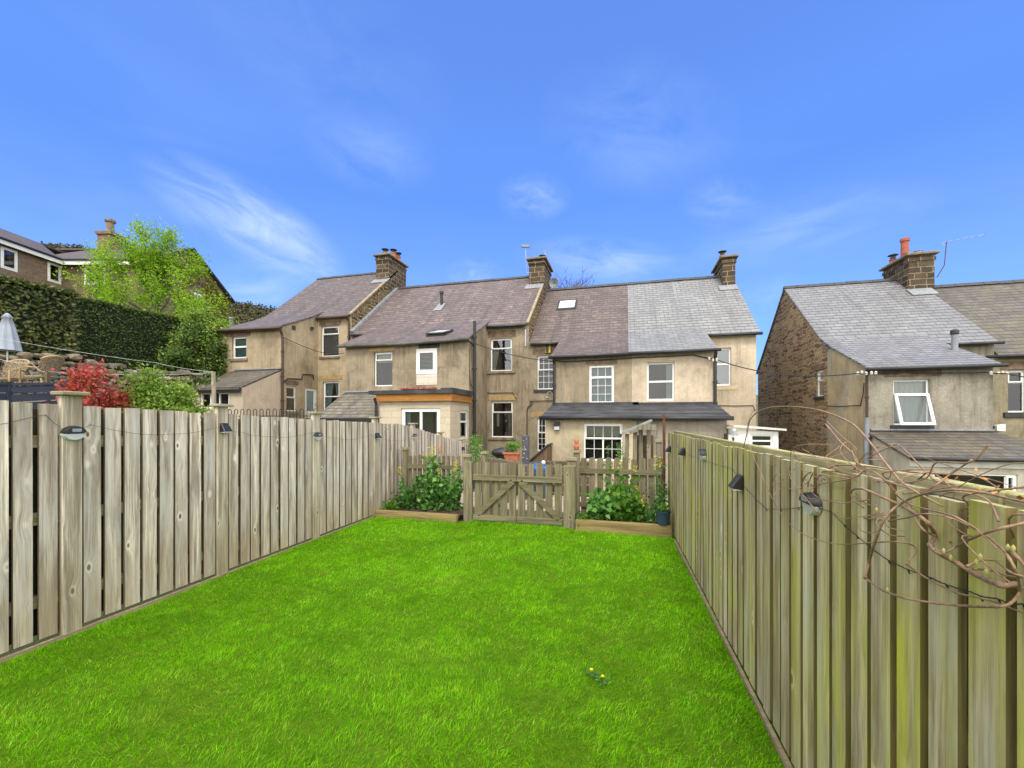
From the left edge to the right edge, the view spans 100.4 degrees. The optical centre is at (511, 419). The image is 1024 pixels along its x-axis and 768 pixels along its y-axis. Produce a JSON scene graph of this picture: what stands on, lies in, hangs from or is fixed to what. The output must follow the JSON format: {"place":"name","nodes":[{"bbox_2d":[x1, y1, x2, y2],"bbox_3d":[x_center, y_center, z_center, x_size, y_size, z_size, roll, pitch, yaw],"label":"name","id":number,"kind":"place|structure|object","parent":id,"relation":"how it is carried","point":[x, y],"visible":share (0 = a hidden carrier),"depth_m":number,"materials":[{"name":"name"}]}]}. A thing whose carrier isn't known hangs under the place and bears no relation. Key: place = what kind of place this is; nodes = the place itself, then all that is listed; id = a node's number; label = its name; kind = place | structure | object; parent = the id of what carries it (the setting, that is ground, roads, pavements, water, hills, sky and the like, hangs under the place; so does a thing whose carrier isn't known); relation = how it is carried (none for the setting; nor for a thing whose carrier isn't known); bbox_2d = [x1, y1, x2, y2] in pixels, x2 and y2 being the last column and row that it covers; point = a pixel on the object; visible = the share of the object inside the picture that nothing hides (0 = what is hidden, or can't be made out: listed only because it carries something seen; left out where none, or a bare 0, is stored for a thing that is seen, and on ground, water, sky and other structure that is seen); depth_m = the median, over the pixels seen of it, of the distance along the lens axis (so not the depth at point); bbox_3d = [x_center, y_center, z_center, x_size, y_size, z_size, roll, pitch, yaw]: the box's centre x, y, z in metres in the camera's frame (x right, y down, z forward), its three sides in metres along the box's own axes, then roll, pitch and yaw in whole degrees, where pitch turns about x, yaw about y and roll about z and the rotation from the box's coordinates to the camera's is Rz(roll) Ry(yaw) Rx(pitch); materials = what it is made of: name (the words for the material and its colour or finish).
{"place":"outdoors","nodes":[
{"label":"outdoors","id":0,"kind":"place"},
{"bbox_2d":[228,408,317,421],"bbox_3d":[-8.127,0.162,14.506,3.851,1.079,0.030,0,0,15],"label":"hooped railing","id":1,"kind":"object","parent":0,"point":[289,416],"visible":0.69,"depth_m":14.46,"materials":[{"name":"metal"}]},
{"bbox_2d":[0,370,673,657],"bbox_3d":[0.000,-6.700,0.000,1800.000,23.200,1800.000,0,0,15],"label":"ground","id":2,"kind":"structure","parent":0,"point":[37,641],"depth_m":4.32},
{"bbox_2d":[0,381,67,408],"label":"panel fence","id":3,"kind":"object","parent":2,"relation":"on","point":[10,388],"visible":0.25,"depth_m":6.81,"materials":[{"name":"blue wood"}]},
{"bbox_2d":[0,273,80,362],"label":"clipped hedge","id":4,"kind":"object","parent":2,"relation":"on","point":[42,313],"visible":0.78,"depth_m":13.36,"materials":[{"name":"green plant"}]},
{"bbox_2d":[24,399,129,404],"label":"garden terrace","id":5,"kind":"structure","parent":2,"relation":"on","point":[52,400],"depth_m":9.92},
{"bbox_2d":[0,313,22,360],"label":"closed parasol","id":6,"kind":"object","parent":5,"relation":"on","point":[8,331],"visible":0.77,"depth_m":11.43,"materials":[{"name":"fabric"}]},
{"bbox_2d":[0,359,30,393],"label":"wicker chair","id":7,"kind":"object","parent":5,"relation":"on","point":[10,371],"visible":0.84,"depth_m":10.71,"materials":[{"name":"wicker"}]},
{"bbox_2d":[19,355,64,392],"bbox_3d":[-11.609,-1.133,10.600,0.661,0.936,0.618,0,0,0],"label":"wicker chair","id":8,"kind":"object","parent":5,"relation":"on","point":[49,362],"visible":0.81,"depth_m":10.45,"materials":[{"name":"wicker"}]},
{"bbox_2d":[39,355,146,411],"bbox_3d":[-6.726,0.170,7.057,1.712,2.408,2.231,0,0,15],"label":"red shrub","id":9,"kind":"object","parent":2,"relation":"on","point":[87,381],"visible":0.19,"depth_m":6.80,"materials":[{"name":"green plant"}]},
{"bbox_2d":[0,352,210,398],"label":"dry stone wall","id":10,"kind":"structure","parent":2,"relation":"on","point":[29,356],"depth_m":14.20,"materials":[{"name":"stone"}]},
{"bbox_2d":[0,218,234,322],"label":"brick house","id":11,"kind":"structure","parent":2,"relation":"on","point":[25,259],"depth_m":25.00,"materials":[{"name":"brown brick"}]},
{"bbox_2d":[1,246,17,271],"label":"window","id":12,"kind":"structure","parent":11,"relation":"in","point":[9,257],"depth_m":22.50,"materials":[{"name":"white plastic"}]},
{"bbox_2d":[47,261,60,283],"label":"window","id":13,"kind":"structure","parent":11,"relation":"in","point":[54,267],"depth_m":24.74,"materials":[{"name":"white plastic"}]},
{"bbox_2d":[175,251,232,326],"bbox_3d":[-21.819,-7.575,30.370,0.474,7.759,5.721,0,0,0],"label":"wall ivy","id":14,"kind":"object","parent":11,"relation":"attached to","point":[206,289],"depth_m":30.76,"materials":[{"name":"plant"}]},
{"bbox_2d":[69,295,182,370],"bbox_3d":[-16.312,-3.050,15.927,1.370,3.224,7.267,0,0,21],"label":"clipped hedge","id":15,"kind":"object","parent":2,"relation":"on","point":[113,330],"visible":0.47,"depth_m":16.83,"materials":[{"name":"green plant"}]},
{"bbox_2d":[48,213,237,341],"bbox_3d":[-17.957,-6.389,21.762,6.918,7.705,8.137,0,0,-39],"label":"spring tree","id":16,"kind":"object","parent":2,"relation":"on","point":[155,278],"visible":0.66,"depth_m":20.73,"materials":[{"name":"green plant"}]},
{"bbox_2d":[112,359,213,416],"bbox_3d":[-5.955,0.229,7.270,2.097,2.488,2.084,0,0,-8],"label":"lime shrub","id":17,"kind":"object","parent":2,"relation":"on","point":[163,396],"visible":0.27,"depth_m":7.17,"materials":[{"name":"green plant"}]},
{"bbox_2d":[0,516,374,663],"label":"lawn edging","id":18,"kind":"object","parent":2,"relation":"on","point":[44,643],"visible":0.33,"depth_m":3.65,"materials":[{"name":"wood"}]},
{"bbox_2d":[152,317,232,399],"bbox_3d":[-13.260,-2.510,17.965,2.942,3.888,3.722,0,0,-16],"label":"evergreen tree","id":19,"kind":"object","parent":2,"relation":"on","point":[189,337],"visible":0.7,"depth_m":17.67,"materials":[{"name":"green plant"}]},
{"bbox_2d":[157,304,231,361],"bbox_3d":[-13.660,-3.635,18.581,3.001,2.912,2.593,0,0,15],"label":"golden shrub","id":20,"kind":"object","parent":2,"relation":"on","point":[191,314],"visible":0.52,"depth_m":18.45,"materials":[{"name":"green plant"}]},
{"bbox_2d":[211,372,215,412],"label":"washing line post","id":21,"kind":"object","parent":2,"relation":"on","point":[213,384],"visible":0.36,"depth_m":9.48,"materials":[{"name":"brown wood"}]},
{"bbox_2d":[0,391,483,653],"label":"board fence","id":22,"kind":"object","parent":2,"relation":"on","point":[95,521],"visible":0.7,"depth_m":3.90,"materials":[{"name":"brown wood"}]},
{"bbox_2d":[60,426,86,440],"bbox_3d":[-3.372,0.104,3.293,0.048,0.118,0.156,0,0,15],"label":"solar lamp","id":23,"kind":"object","parent":22,"relation":"attached to","point":[73,433],"visible":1,"depth_m":3.27,"materials":[{"name":"black plastic"}]},
{"bbox_2d":[3,415,401,440],"bbox_3d":[-2.970,0.179,4.837,0.046,0.435,7.404,0,0,15],"label":"light string","id":24,"kind":"object","parent":22,"relation":"attached to","point":[167,434],"visible":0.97,"depth_m":3.93,"materials":[{"name":"plastic"}]},
{"bbox_2d":[187,248,408,420],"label":"terraced house","id":25,"kind":"structure","parent":2,"relation":"on","point":[270,367],"depth_m":19.39,"materials":[{"name":"stone"}]},
{"bbox_2d":[201,392,228,408],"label":"window","id":26,"kind":"structure","parent":25,"relation":"in","point":[221,398],"depth_m":16.81,"materials":[{"name":"white plastic"}]},
{"bbox_2d":[229,337,247,361],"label":"window","id":27,"kind":"structure","parent":25,"relation":"in","point":[239,342],"depth_m":18.58,"materials":[{"name":"white plastic"}]},
{"bbox_2d":[285,386,298,413],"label":"window","id":28,"kind":"structure","parent":25,"relation":"in","point":[290,390],"depth_m":18.72,"materials":[{"name":"white plastic"}]},
{"bbox_2d":[305,388,315,417],"bbox_3d":[-9.226,-0.767,19.499,0.100,1.339,0.750,0,0,15],"label":"door","id":29,"kind":"structure","parent":25,"relation":"in","point":[310,394],"depth_m":19.48,"materials":[{"name":"white plastic"}]},
{"bbox_2d":[319,326,339,358],"bbox_3d":[-8.328,-3.585,20.126,1.113,1.517,0.910,0,0,15],"label":"window","id":30,"kind":"structure","parent":25,"relation":"in","point":[330,334],"depth_m":19.96,"materials":[{"name":"white plastic"}]},
{"bbox_2d":[324,381,338,408],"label":"window","id":31,"kind":"structure","parent":25,"relation":"in","point":[331,389],"depth_m":19.97,"materials":[{"name":"white plastic"}]},
{"bbox_2d":[401,447,409,499],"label":"gate post","id":32,"kind":"object","parent":2,"relation":"on","point":[405,462],"visible":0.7,"depth_m":7.96,"materials":[{"name":"brown wood"}]},
{"bbox_2d":[375,509,457,522],"bbox_3d":[-1.591,1.620,7.060,1.474,0.180,0.090,0,0,15],"label":"bed sleeper","id":33,"kind":"object","parent":2,"relation":"on","point":[423,516],"visible":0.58,"depth_m":7.01,"materials":[{"name":"wood"}]},
{"bbox_2d":[408,454,460,501],"bbox_3d":[-1.494,1.130,7.901,1.163,0.960,0.055,0,0,15],"label":"picket fence","id":34,"kind":"object","parent":2,"relation":"on","point":[419,466],"visible":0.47,"depth_m":7.91,"materials":[{"name":"wood"}]},
{"bbox_2d":[320,254,552,463],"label":"terraced house","id":35,"kind":"structure","parent":2,"relation":"on","point":[414,354],"depth_m":17.31,"materials":[{"name":"paint"}]},
{"bbox_2d":[375,352,391,385],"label":"window","id":36,"kind":"structure","parent":35,"relation":"in","point":[383,360],"depth_m":17.06,"materials":[{"name":"white plastic"}]},
{"bbox_2d":[402,408,439,434],"bbox_3d":[-2.962,0.348,14.693,1.432,1.482,0.778,0,0,15],"label":"french door","id":37,"kind":"structure","parent":35,"relation":"in","point":[428,419],"depth_m":15.01,"materials":[{"name":"white plastic"}]},
{"bbox_2d":[416,348,436,373],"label":"window","id":38,"kind":"structure","parent":35,"relation":"in","point":[426,359],"depth_m":16.19,"materials":[{"name":"white plastic"}]},
{"bbox_2d":[460,411,466,438],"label":"window","id":39,"kind":"structure","parent":35,"relation":"in","point":[463,414],"depth_m":15.66,"materials":[{"name":"white plastic"}]},
{"bbox_2d":[487,338,514,373],"bbox_3d":[-0.346,-2.634,17.981,1.209,1.463,0.910,0,0,15],"label":"window","id":40,"kind":"structure","parent":35,"relation":"in","point":[501,363],"depth_m":18.27,"materials":[{"name":"white plastic"}]},
{"bbox_2d":[488,401,515,439],"bbox_3d":[-0.313,0.033,17.972,1.208,1.605,0.910,0,0,15],"label":"window","id":41,"kind":"structure","parent":35,"relation":"in","point":[502,411],"depth_m":18.39,"materials":[{"name":"white plastic"}]},
{"bbox_2d":[462,454,472,520],"bbox_3d":[-0.746,1.169,7.097,0.140,1.183,0.140,0,0,15],"label":"gate post","id":42,"kind":"object","parent":2,"relation":"on","point":[466,457],"visible":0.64,"depth_m":7.06,"materials":[{"name":"brown wood"}]},
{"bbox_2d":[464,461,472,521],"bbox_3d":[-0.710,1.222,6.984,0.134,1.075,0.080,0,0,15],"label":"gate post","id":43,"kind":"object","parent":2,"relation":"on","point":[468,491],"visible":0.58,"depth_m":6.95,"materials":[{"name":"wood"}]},
{"bbox_2d":[473,462,562,524],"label":"picket gate","id":44,"kind":"structure","parent":43,"relation":"attached to","point":[521,478],"depth_m":6.77,"materials":[{"name":"wood"}]},
{"bbox_2d":[563,465,574,528],"bbox_3d":[0.882,1.232,6.556,0.172,1.055,0.090,0,0,15],"label":"gate post","id":45,"kind":"object","parent":2,"relation":"on","point":[568,496],"visible":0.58,"depth_m":6.51,"materials":[{"name":"wood"}]},
{"bbox_2d":[555,267,593,287],"bbox_3d":[3.612,-4.153,30.169,8.663,13.429,10.192,0,0,32],"label":"bare tree","id":46,"kind":"object","parent":2,"relation":"on","point":[576,283],"visible":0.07,"depth_m":28.45,"materials":[{"name":"brown plant"}]},
{"bbox_2d":[526,282,640,490],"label":"terraced house","id":47,"kind":"structure","parent":2,"relation":"on","point":[592,407],"depth_m":14.77,"materials":[{"name":"paint"}]},
{"bbox_2d":[538,418,545,450],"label":"window","id":48,"kind":"structure","parent":47,"relation":"in","point":[541,423],"depth_m":17.89,"materials":[{"name":"white plastic"}]},
{"bbox_2d":[533,355,552,391],"bbox_3d":[1.459,-1.849,17.496,0.996,1.479,0.910,0,0,15],"label":"window","id":49,"kind":"structure","parent":47,"relation":"in","point":[545,368],"depth_m":17.91,"materials":[{"name":"white plastic"}]},
{"bbox_2d":[556,299,576,310],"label":"roof window","id":50,"kind":"structure","parent":47,"relation":"in","point":[568,304],"depth_m":19.32,"materials":[{"name":"glass"}]},
{"bbox_2d":[589,365,613,401],"bbox_3d":[3.058,-1.196,14.548,0.832,1.309,0.143,0,0,15],"label":"window","id":51,"kind":"structure","parent":47,"relation":"in","point":[601,377],"depth_m":14.57,"materials":[{"name":"white plastic"}]},
{"bbox_2d":[584,423,622,460],"bbox_3d":[2.803,0.663,13.040,1.129,1.105,0.778,0,0,15],"label":"window","id":52,"kind":"structure","parent":47,"relation":"in","point":[597,436],"depth_m":12.84,"materials":[{"name":"white plastic"}]},
{"bbox_2d":[628,250,762,502],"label":"terraced house","id":53,"kind":"structure","parent":2,"relation":"on","point":[708,316],"depth_m":15.26,"materials":[{"name":"grey stone"}]},
{"bbox_2d":[555,354,712,361],"bbox_3d":[3.929,-2.003,14.157,5.078,0.192,0.033,0,0,15],"label":"gutter","id":54,"kind":"object","parent":53,"relation":"attached to","point":[634,357],"visible":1,"depth_m":14.10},
{"bbox_2d":[647,362,673,400],"bbox_3d":[4.985,-1.256,14.410,0.859,1.256,0.760,0,0,15],"label":"window","id":55,"kind":"structure","parent":53,"relation":"in","point":[660,376],"depth_m":14.72,"materials":[{"name":"white plastic"}]},
{"bbox_2d":[717,348,730,385],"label":"window","id":56,"kind":"structure","parent":53,"relation":"in","point":[723,369],"depth_m":15.56,"materials":[{"name":"white plastic"}]},
{"bbox_2d":[718,360,856,376],"bbox_3d":[7.998,-1.574,12.655,3.543,0.675,0.030,0,0,26],"label":"overhead cable","id":57,"kind":"object","parent":53,"relation":"attached to","point":[787,374],"visible":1,"depth_m":12.58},
{"bbox_2d":[724,424,786,447],"bbox_3d":[6.625,1.490,12.142,1.305,2.740,2.510,0,0,15],"label":"conservatory","id":58,"kind":"object","parent":2,"relation":"on","point":[763,438],"visible":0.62,"depth_m":11.13,"materials":[{"name":"white plastic"}]},
{"bbox_2d":[751,435,771,446],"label":"window","id":59,"kind":"structure","parent":58,"relation":"in","point":[761,440],"depth_m":11.40,"materials":[{"name":"white plastic"}]},
{"bbox_2d":[668,431,1023,767],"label":"board fence","id":60,"kind":"object","parent":2,"relation":"on","point":[844,663],"visible":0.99,"depth_m":1.50,"materials":[{"name":"brown wood"}]},
{"bbox_2d":[728,474,742,490],"bbox_3d":[1.486,0.415,2.838,0.072,0.102,0.098,0,0,13],"label":"solar lamp","id":61,"kind":"object","parent":60,"relation":"attached to","point":[735,484],"visible":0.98,"depth_m":2.80,"materials":[{"name":"black plastic"}]},
{"bbox_2d":[799,492,821,515],"bbox_3d":[1.254,0.354,1.803,0.041,0.100,0.133,0,0,13],"label":"solar lamp","id":62,"kind":"object","parent":60,"relation":"attached to","point":[808,508],"visible":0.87,"depth_m":1.77,"materials":[{"name":"black plastic"}]},
{"bbox_2d":[680,449,1023,607],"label":"light string","id":63,"kind":"object","parent":60,"relation":"attached to","point":[965,590],"visible":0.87,"depth_m":1.21,"materials":[{"name":"plastic"}]},
{"bbox_2d":[743,401,1023,613],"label":"bare vine","id":64,"kind":"object","parent":60,"relation":"attached to","point":[977,575],"visible":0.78,"depth_m":1.11,"materials":[{"name":"brown plant"}]},
{"bbox_2d":[756,237,1023,491],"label":"terraced house","id":65,"kind":"structure","parent":2,"relation":"on","point":[900,316],"depth_m":13.73,"materials":[{"name":"stone"}]},
{"bbox_2d":[813,369,824,399],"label":"window","id":66,"kind":"structure","parent":65,"relation":"in","point":[821,372],"depth_m":15.22,"materials":[{"name":"white plastic"}]},
{"bbox_2d":[890,380,935,431],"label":"window","id":67,"kind":"structure","parent":65,"relation":"in","point":[911,398],"depth_m":12.05,"materials":[{"name":"white plastic"}]},
{"bbox_2d":[857,371,1023,376],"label":"overhead cable","id":68,"kind":"object","parent":65,"relation":"attached to","point":[940,372],"visible":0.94,"depth_m":11.70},
{"bbox_2d":[933,472,1015,490],"bbox_3d":[11.102,1.736,10.531,1.606,0.913,0.778,0,0,15],"label":"window","id":69,"kind":"structure","parent":65,"relation":"in","point":[1009,479],"depth_m":10.20,"materials":[{"name":"white plastic"}]},
{"bbox_2d":[935,279,1023,439],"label":"terraced house","id":70,"kind":"structure","parent":2,"relation":"on","point":[994,309],"depth_m":14.43,"materials":[{"name":"stone"}]},
{"bbox_2d":[1003,370,1023,416],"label":"window","id":71,"kind":"structure","parent":70,"relation":"in","point":[1015,383],"depth_m":13.44,"materials":[{"name":"white plastic"}]},
{"bbox_2d":[0,518,794,767],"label":"lawn","id":72,"kind":"structure","parent":0,"point":[375,749],"depth_m":2.75,"materials":[{"name":"plant"}]},
{"bbox_2d":[575,519,671,537],"bbox_3d":[1.604,1.600,6.201,1.350,0.220,0.090,0,0,15],"label":"bed sleeper","id":73,"kind":"object","parent":72,"relation":"on","point":[640,529],"visible":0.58,"depth_m":6.15,"materials":[{"name":"wood"}]},
{"bbox_2d":[655,502,670,525],"bbox_3d":[2.151,1.331,6.068,0.221,0.319,0.217,0,0,15],"label":"plant pot","id":74,"kind":"object","parent":73,"relation":"on","point":[663,515],"visible":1,"depth_m":6.01,"materials":[{"name":"blue plastic"}]},
{"bbox_2d":[674,539,792,767],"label":"lawn edging","id":75,"kind":"object","parent":72,"relation":"on","point":[776,742],"visible":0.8,"depth_m":2.66,"materials":[{"name":"wood"}]},
{"bbox_2d":[381,505,473,517],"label":"soil","id":76,"kind":"structure","parent":0,"point":[458,512],"depth_m":7.31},
{"bbox_2d":[381,497,400,509],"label":"flowering plant","id":77,"kind":"object","parent":76,"relation":"on","point":[389,504],"visible":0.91,"depth_m":7.42,"materials":[{"name":"green plant"}]},
{"bbox_2d":[390,467,423,509],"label":"flowering plant","id":78,"kind":"object","parent":76,"relation":"on","point":[406,496],"visible":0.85,"depth_m":7.53,"materials":[{"name":"green plant"}]},
{"bbox_2d":[411,446,450,510],"bbox_3d":[-1.430,1.042,7.511,0.726,1.172,0.640,0,0,35],"label":"flowering plant","id":79,"kind":"object","parent":76,"relation":"on","point":[428,485],"visible":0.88,"depth_m":7.39,"materials":[{"name":"green plant"}]},
{"bbox_2d":[434,460,462,511],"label":"flowering plant","id":80,"kind":"object","parent":76,"relation":"on","point":[454,489],"visible":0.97,"depth_m":7.33,"materials":[{"name":"green plant"}]},
{"bbox_2d":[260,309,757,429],"bbox_3d":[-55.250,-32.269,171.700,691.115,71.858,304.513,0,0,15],"label":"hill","id":81,"kind":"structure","parent":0,"point":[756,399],"depth_m":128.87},
{"bbox_2d":[41,241,279,325],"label":"woodland","id":82,"kind":"object","parent":81,"relation":"on","point":[244,312],"visible":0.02,"depth_m":163.53,"materials":[{"name":"plant"}]},
{"bbox_2d":[502,441,521,460],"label":"potted plant","id":83,"kind":"object","parent":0,"point":[513,456],"visible":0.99,"depth_m":11.62,"materials":[{"name":"ceramic"}]},
{"bbox_2d":[0,0,1023,394],"label":"sky","id":84,"kind":"structure","parent":0,"point":[292,143],"materials":[{"name":"blue"}]},
{"bbox_2d":[530,443,552,462],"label":"log shed","id":85,"kind":"structure","parent":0,"point":[545,453],"depth_m":12.23,"materials":[{"name":"brown wood"}]},
{"bbox_2d":[460,492,667,514],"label":"patio","id":86,"kind":"structure","parent":0,"point":[461,500],"depth_m":8.87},
{"bbox_2d":[468,433,485,488],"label":"potted plant","id":87,"kind":"object","parent":86,"relation":"on","point":[476,450],"visible":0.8,"depth_m":11.50,"materials":[{"name":"green plant"}]},
{"bbox_2d":[480,451,488,513],"bbox_3d":[-0.489,1.163,7.659,0.120,1.193,0.140,0,0,15],"label":"gate post","id":88,"kind":"object","parent":86,"relation":"on","point":[484,456],"visible":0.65,"depth_m":7.62,"materials":[{"name":"brown wood"}]},
{"bbox_2d":[491,447,513,458],"bbox_3d":[-0.257,1.581,12.079,0.682,1.601,0.512,0,0,15],"label":"covered grill","id":89,"kind":"object","parent":86,"relation":"on","point":[497,453],"visible":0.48,"depth_m":11.92,"materials":[{"name":"black plastic"}]},
{"bbox_2d":[489,457,520,512],"bbox_3d":[-0.085,1.364,8.902,0.055,1.349,2.450,0,0,15],"label":"picket fence","id":90,"kind":"object","parent":86,"relation":"on","point":[495,460],"visible":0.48,"depth_m":8.41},
{"bbox_2d":[522,436,529,499],"bbox_3d":[0.298,1.033,9.232,0.140,1.374,0.154,0,0,15],"label":"spotted post","id":91,"kind":"object","parent":86,"relation":"on","point":[526,450],"visible":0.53,"depth_m":9.17,"materials":[{"name":"white paint"}]},
{"bbox_2d":[534,463,545,498],"bbox_3d":[0.569,1.346,9.477,0.620,0.748,0.620,0,0,15],"label":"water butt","id":92,"kind":"object","parent":86,"relation":"on","point":[543,476],"visible":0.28,"depth_m":9.22,"materials":[{"name":"blue plastic"}]},
{"bbox_2d":[531,460,588,496],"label":"garden wall","id":93,"kind":"structure","parent":86,"relation":"on","point":[553,463],"depth_m":11.24,"materials":[{"name":"stone"}]},
{"bbox_2d":[565,457,577,519],"bbox_3d":[0.932,1.173,6.646,0.179,1.173,0.140,0,0,15],"label":"gate post","id":94,"kind":"object","parent":86,"relation":"on","point":[571,460],"visible":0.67,"depth_m":6.59,"materials":[{"name":"brown wood"}]},
{"bbox_2d":[572,450,580,515],"bbox_3d":[1.071,1.129,7.059,0.137,1.263,0.130,0,0,15],"label":"gate post","id":95,"kind":"object","parent":86,"relation":"on","point":[577,453],"visible":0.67,"depth_m":7.01,"materials":[{"name":"brown wood"}]},
{"bbox_2d":[619,419,656,504],"bbox_3d":[2.481,0.858,8.420,0.718,1.726,0.850,0,0,15],"label":"wooden canopy","id":96,"kind":"object","parent":86,"relation":"on","point":[644,446],"visible":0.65,"depth_m":8.19,"materials":[{"name":"brown wood"}]},
{"bbox_2d":[655,439,662,501],"bbox_3d":[2.445,1.045,7.099,0.133,1.430,0.120,0,0,15],"label":"gate post","id":97,"kind":"object","parent":86,"relation":"on","point":[659,447],"visible":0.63,"depth_m":7.06,"materials":[{"name":"wood"}]},
{"bbox_2d":[580,515,656,523],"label":"soil","id":98,"kind":"structure","parent":0,"point":[625,519],"depth_m":6.63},
{"bbox_2d":[578,487,622,520],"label":"flowering plant","id":99,"kind":"object","parent":98,"relation":"on","point":[596,506],"visible":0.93,"depth_m":6.50,"materials":[{"name":"green plant"}]},
{"bbox_2d":[601,445,614,495],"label":"flowering plant","id":100,"kind":"object","parent":98,"relation":"on","point":[605,480],"visible":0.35,"depth_m":6.83,"materials":[{"name":"green plant"}]},
{"bbox_2d":[580,457,662,512],"bbox_3d":[1.785,1.115,6.968,1.349,0.991,0.055,0,0,15],"label":"picket fence","id":101,"kind":"object","parent":98,"relation":"on","point":[600,471],"visible":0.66,"depth_m":6.96,"materials":[{"name":"wood"}]},
{"bbox_2d":[604,462,641,521],"bbox_3d":[1.683,1.146,6.625,0.649,1.019,0.706,0,0,15],"label":"flowering plant","id":102,"kind":"object","parent":98,"relation":"on","point":[621,496],"visible":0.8,"depth_m":6.53,"materials":[{"name":"green plant"}]},
{"bbox_2d":[625,485,655,522],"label":"flowering plant","id":103,"kind":"object","parent":98,"relation":"on","point":[638,515],"visible":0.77,"depth_m":6.46,"materials":[{"name":"green plant"}]},
{"bbox_2d":[628,494,656,523],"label":"flowering plant","id":104,"kind":"object","parent":98,"relation":"on","point":[651,513],"visible":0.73,"depth_m":6.39,"materials":[{"name":"green plant"}]},
{"bbox_2d":[646,455,670,519],"bbox_3d":[2.237,1.071,6.481,0.447,1.074,0.367,0,0,44],"label":"flowering plant","id":105,"kind":"object","parent":98,"relation":"on","point":[661,495],"visible":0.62,"depth_m":6.49,"materials":[{"name":"green plant"}]},
{"bbox_2d":[659,414,668,497],"bbox_3d":[2.373,0.763,6.662,0.140,1.693,0.044,0,0,15],"label":"rusty pole","id":106,"kind":"object","parent":98,"relation":"on","point":[663,416],"visible":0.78,"depth_m":6.64,"materials":[{"name":"metal"}]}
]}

